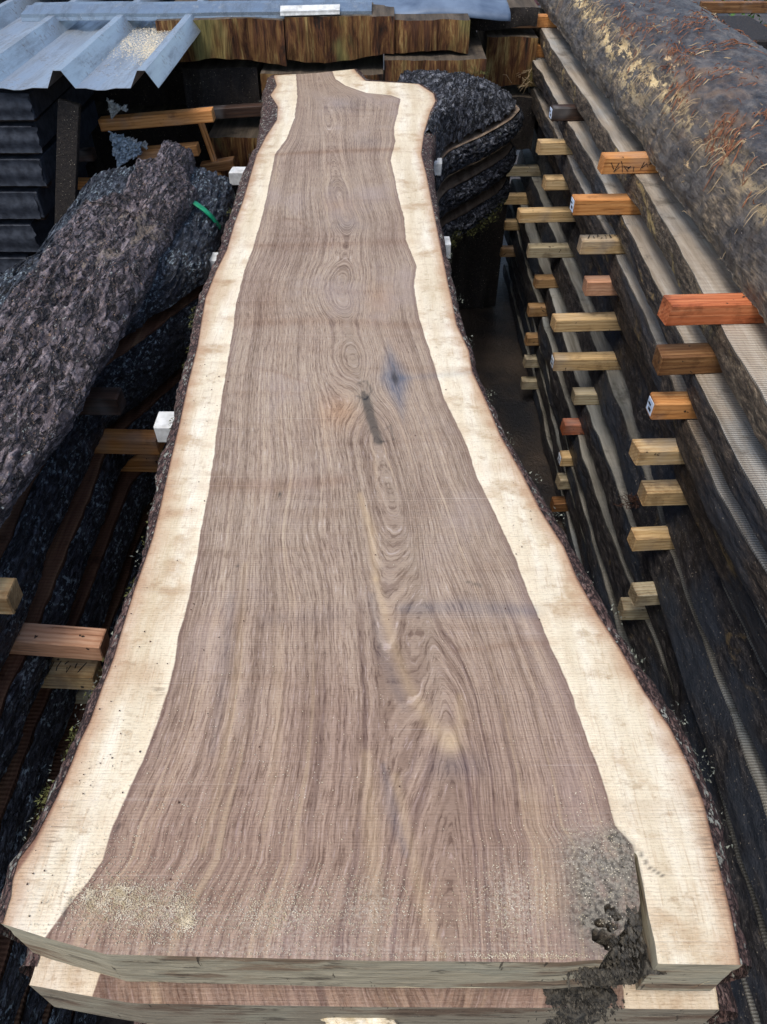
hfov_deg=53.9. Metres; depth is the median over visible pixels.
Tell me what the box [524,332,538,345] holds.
batten
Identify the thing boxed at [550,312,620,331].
batten
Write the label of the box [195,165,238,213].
thick slab
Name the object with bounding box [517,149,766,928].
waney board
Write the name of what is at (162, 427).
batten
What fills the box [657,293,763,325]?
batten
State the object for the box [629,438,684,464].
batten
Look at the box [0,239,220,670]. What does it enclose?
bark slab
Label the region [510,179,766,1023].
waney board
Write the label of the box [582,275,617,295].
batten
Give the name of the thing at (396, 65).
thick slab
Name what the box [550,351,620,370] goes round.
batten
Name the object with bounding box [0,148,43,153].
rack spacer
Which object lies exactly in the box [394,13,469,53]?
thick slab
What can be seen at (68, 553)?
bark slab
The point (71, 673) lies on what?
batten
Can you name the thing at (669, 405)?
batten
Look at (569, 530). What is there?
waney board
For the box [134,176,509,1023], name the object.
live edge slab
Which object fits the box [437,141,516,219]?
live edge slab
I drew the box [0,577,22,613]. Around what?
batten
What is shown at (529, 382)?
batten
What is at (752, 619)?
waney board
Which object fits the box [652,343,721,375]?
batten
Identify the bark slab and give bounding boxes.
[0,140,198,526]
[0,164,234,340]
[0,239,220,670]
[0,366,183,781]
[0,442,166,897]
[0,500,152,1023]
[14,977,47,1023]
[42,1002,72,1023]
[70,1010,96,1023]
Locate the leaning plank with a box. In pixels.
[55,97,80,223]
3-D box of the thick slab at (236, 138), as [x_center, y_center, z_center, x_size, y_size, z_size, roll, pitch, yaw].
[-0.491,-1.508,3.027,0.331,0.147,0.510,0,44,0]
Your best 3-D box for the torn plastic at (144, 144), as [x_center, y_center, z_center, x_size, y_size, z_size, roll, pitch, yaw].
[-0.792,-1.187,2.432,0.064,0.056,0.052,0,44,0]
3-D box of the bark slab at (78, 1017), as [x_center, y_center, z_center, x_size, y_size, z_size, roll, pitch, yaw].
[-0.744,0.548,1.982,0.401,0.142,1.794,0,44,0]
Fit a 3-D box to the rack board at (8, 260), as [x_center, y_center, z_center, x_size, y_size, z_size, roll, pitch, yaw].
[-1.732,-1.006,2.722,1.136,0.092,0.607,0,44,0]
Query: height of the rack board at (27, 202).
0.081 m
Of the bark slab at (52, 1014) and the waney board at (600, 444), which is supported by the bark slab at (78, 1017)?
the bark slab at (52, 1014)
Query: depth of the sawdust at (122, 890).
0.67 m
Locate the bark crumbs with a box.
[26,298,539,916]
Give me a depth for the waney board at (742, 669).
1.50 m
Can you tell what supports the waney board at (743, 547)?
on the batten at (597, 285)
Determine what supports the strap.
on the bark slab at (183, 269)
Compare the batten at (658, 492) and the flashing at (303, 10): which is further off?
the flashing at (303, 10)
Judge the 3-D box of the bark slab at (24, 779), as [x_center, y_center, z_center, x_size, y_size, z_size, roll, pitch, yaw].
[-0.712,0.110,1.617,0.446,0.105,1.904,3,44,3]
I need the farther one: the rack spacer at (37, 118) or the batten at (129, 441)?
the rack spacer at (37, 118)
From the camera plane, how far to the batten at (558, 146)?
2.43 m
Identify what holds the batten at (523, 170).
on the waney board at (740, 773)
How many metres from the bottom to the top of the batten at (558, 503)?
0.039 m
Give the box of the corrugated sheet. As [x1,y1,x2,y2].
[0,0,208,90]
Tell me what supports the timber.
on the far timber
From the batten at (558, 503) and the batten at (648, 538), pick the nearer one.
the batten at (648, 538)
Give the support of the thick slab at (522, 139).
on the thick slab at (475, 260)
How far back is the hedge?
5.01 m
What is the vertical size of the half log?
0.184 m
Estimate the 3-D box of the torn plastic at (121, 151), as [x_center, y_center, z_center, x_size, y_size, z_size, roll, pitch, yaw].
[-0.827,-1.173,2.431,0.102,0.114,0.051,0,44,0]
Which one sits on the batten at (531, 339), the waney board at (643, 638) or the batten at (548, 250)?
the waney board at (643, 638)
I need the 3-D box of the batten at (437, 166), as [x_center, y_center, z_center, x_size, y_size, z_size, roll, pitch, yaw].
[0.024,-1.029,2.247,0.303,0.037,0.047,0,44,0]
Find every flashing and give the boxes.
[20,0,371,21]
[280,4,339,15]
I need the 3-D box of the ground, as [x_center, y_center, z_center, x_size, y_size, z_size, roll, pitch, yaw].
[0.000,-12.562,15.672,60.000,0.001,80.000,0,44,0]
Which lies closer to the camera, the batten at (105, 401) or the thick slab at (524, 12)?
the batten at (105, 401)
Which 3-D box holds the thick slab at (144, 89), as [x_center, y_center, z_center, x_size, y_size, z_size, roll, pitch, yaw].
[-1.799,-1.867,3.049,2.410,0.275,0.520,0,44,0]
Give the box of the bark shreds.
[582,0,766,207]
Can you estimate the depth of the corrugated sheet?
2.35 m
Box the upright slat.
[198,123,222,175]
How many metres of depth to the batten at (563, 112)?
2.36 m
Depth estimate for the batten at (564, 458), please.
2.41 m
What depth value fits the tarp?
2.69 m
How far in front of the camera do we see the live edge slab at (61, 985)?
0.72 m
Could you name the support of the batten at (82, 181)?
attached to the rack board at (27, 202)
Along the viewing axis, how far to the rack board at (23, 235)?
2.44 m
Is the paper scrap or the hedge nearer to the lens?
the paper scrap
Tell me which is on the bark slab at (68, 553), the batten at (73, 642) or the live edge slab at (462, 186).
the batten at (73, 642)
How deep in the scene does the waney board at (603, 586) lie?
2.28 m
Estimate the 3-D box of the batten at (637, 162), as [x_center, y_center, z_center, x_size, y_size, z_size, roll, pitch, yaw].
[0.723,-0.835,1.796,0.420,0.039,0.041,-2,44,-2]
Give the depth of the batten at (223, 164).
2.70 m
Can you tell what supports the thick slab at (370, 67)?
on the thick slab at (236, 138)
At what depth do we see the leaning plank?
2.26 m
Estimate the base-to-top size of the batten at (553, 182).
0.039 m
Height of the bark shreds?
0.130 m
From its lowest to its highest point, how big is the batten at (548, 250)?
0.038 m
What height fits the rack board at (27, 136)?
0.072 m
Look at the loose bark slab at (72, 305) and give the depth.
1.37 m
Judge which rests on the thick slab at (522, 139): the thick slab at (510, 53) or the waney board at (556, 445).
the thick slab at (510, 53)
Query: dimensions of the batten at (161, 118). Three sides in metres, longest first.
0.369 x 0.040 x 0.036 m
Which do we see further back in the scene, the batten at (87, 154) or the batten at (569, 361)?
the batten at (87, 154)
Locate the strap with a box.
[193,200,220,229]
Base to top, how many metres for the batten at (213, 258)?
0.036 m
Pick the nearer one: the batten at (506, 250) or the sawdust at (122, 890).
the sawdust at (122, 890)
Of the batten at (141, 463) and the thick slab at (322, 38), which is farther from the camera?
the thick slab at (322, 38)
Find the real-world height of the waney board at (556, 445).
0.064 m
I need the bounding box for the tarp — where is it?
[372,0,510,20]
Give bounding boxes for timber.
[718,16,766,48]
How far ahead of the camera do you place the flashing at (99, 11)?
2.61 m
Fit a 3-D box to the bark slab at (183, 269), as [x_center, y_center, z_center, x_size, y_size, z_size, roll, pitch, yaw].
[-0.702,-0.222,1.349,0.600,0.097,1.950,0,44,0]
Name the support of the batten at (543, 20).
on the waney board at (692, 257)
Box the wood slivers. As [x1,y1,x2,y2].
[553,0,766,257]
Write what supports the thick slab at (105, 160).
on the thick slab
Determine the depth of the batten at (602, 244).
1.92 m
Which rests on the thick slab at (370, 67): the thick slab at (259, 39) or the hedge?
the thick slab at (259, 39)
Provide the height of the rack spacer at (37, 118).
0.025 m
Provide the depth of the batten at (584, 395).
2.24 m
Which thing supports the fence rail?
attached to the fence post
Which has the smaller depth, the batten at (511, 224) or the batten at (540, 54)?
the batten at (540, 54)
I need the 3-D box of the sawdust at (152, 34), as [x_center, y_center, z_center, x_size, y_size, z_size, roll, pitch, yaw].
[-0.795,-1.592,2.524,0.155,0.002,0.930,0,44,0]
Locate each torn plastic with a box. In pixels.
[108,131,141,167]
[126,136,147,153]
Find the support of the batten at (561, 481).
on the waney board at (556, 445)
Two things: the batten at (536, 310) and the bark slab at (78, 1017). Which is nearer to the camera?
the bark slab at (78, 1017)
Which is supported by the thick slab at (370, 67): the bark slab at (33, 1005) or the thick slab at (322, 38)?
the thick slab at (322, 38)
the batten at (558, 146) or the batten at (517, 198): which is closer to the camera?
the batten at (558, 146)
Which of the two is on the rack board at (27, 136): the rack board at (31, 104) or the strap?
the rack board at (31, 104)
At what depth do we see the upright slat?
2.66 m
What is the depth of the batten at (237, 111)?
2.62 m
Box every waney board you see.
[503,264,581,563]
[504,230,723,1023]
[505,257,594,587]
[506,205,760,1023]
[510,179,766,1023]
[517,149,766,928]
[527,87,766,623]
[529,129,766,772]
[532,8,766,451]
[532,41,766,552]
[534,117,766,671]
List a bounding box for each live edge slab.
[0,66,751,990]
[19,103,737,1023]
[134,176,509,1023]
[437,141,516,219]
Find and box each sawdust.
[12,474,726,959]
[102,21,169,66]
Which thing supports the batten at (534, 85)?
on the waney board at (743, 547)
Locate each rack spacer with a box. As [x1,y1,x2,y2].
[0,115,40,121]
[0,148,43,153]
[0,181,51,187]
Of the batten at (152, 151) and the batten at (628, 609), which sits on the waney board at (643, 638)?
the batten at (628, 609)
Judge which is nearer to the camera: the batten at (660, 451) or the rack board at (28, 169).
the batten at (660, 451)
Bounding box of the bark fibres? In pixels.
[507,56,536,92]
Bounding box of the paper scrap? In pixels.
[106,98,127,118]
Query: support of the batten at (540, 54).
on the waney board at (739, 452)
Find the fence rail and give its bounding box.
[699,1,766,12]
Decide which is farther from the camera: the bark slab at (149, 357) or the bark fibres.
the bark fibres
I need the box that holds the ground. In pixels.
[95,0,766,1023]
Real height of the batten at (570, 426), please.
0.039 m
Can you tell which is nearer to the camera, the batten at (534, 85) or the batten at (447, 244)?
the batten at (447, 244)
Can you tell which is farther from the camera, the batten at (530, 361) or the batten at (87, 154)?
the batten at (530, 361)
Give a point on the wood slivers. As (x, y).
(720, 148)
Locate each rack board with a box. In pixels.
[0,75,71,119]
[0,85,93,152]
[0,100,98,185]
[0,133,94,218]
[0,166,87,251]
[0,252,36,272]
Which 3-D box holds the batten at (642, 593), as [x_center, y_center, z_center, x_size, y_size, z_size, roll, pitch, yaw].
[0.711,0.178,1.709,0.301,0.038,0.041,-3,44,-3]
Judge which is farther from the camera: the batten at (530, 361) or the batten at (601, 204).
the batten at (530, 361)
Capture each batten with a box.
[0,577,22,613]
[9,623,109,660]
[41,657,101,689]
[75,690,91,703]
[78,177,91,189]
[79,147,96,161]
[79,387,125,414]
[94,429,164,454]
[98,107,215,131]
[121,452,161,471]
[137,142,200,159]
[154,412,173,441]
[198,103,261,118]
[200,156,236,171]
[210,252,217,267]
[229,167,245,184]
[434,158,441,175]
[444,236,450,258]
[500,245,515,256]
[504,192,529,204]
[504,218,519,229]
[506,164,540,176]
[514,14,556,27]
[516,81,536,86]
[517,206,575,222]
[520,376,538,389]
[522,354,539,367]
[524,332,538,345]
[526,243,574,257]
[527,302,547,316]
[533,274,558,288]
[536,44,544,57]
[536,138,572,154]
[542,174,568,190]
[549,104,584,120]
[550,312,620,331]
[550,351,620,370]
[550,496,567,511]
[555,473,570,489]
[558,450,572,465]
[560,418,584,434]
[570,193,640,215]
[571,387,599,404]
[577,234,624,254]
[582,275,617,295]
[597,151,657,174]
[618,597,649,619]
[627,526,673,550]
[628,581,659,605]
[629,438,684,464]
[637,479,687,505]
[646,391,696,419]
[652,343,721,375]
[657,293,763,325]
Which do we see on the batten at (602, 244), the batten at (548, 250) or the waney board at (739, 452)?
the waney board at (739, 452)
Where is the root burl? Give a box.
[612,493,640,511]
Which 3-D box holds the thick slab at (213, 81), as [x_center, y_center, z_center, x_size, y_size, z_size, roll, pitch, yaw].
[-0.593,-1.710,2.936,0.272,0.146,0.520,0,44,0]
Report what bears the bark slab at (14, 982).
on the bark slab at (33, 1005)
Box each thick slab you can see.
[85,101,215,176]
[88,62,186,105]
[155,0,288,65]
[181,58,263,108]
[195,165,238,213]
[209,117,260,176]
[209,130,509,308]
[260,54,382,91]
[284,2,393,62]
[383,70,534,149]
[384,30,486,81]
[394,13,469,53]
[470,0,538,30]
[477,28,537,85]
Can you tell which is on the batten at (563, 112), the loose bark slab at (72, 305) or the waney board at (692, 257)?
the waney board at (692, 257)
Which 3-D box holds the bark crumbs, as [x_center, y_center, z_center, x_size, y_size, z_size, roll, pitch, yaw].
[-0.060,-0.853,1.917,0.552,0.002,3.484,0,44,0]
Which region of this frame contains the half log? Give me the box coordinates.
[537,0,766,326]
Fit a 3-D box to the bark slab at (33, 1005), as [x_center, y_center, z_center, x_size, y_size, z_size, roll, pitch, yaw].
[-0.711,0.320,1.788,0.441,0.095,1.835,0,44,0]
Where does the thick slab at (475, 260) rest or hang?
on the ground
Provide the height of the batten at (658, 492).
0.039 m
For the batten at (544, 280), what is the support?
on the waney board at (600, 444)
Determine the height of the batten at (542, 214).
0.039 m
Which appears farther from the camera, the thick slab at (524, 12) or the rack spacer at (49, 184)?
the thick slab at (524, 12)
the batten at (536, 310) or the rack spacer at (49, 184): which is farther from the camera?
the batten at (536, 310)
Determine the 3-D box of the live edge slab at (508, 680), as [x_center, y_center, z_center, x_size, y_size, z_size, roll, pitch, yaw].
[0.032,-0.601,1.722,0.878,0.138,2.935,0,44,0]
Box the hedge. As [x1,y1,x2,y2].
[713,0,766,23]
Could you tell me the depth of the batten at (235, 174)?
2.18 m
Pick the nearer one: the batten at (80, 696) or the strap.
the batten at (80, 696)

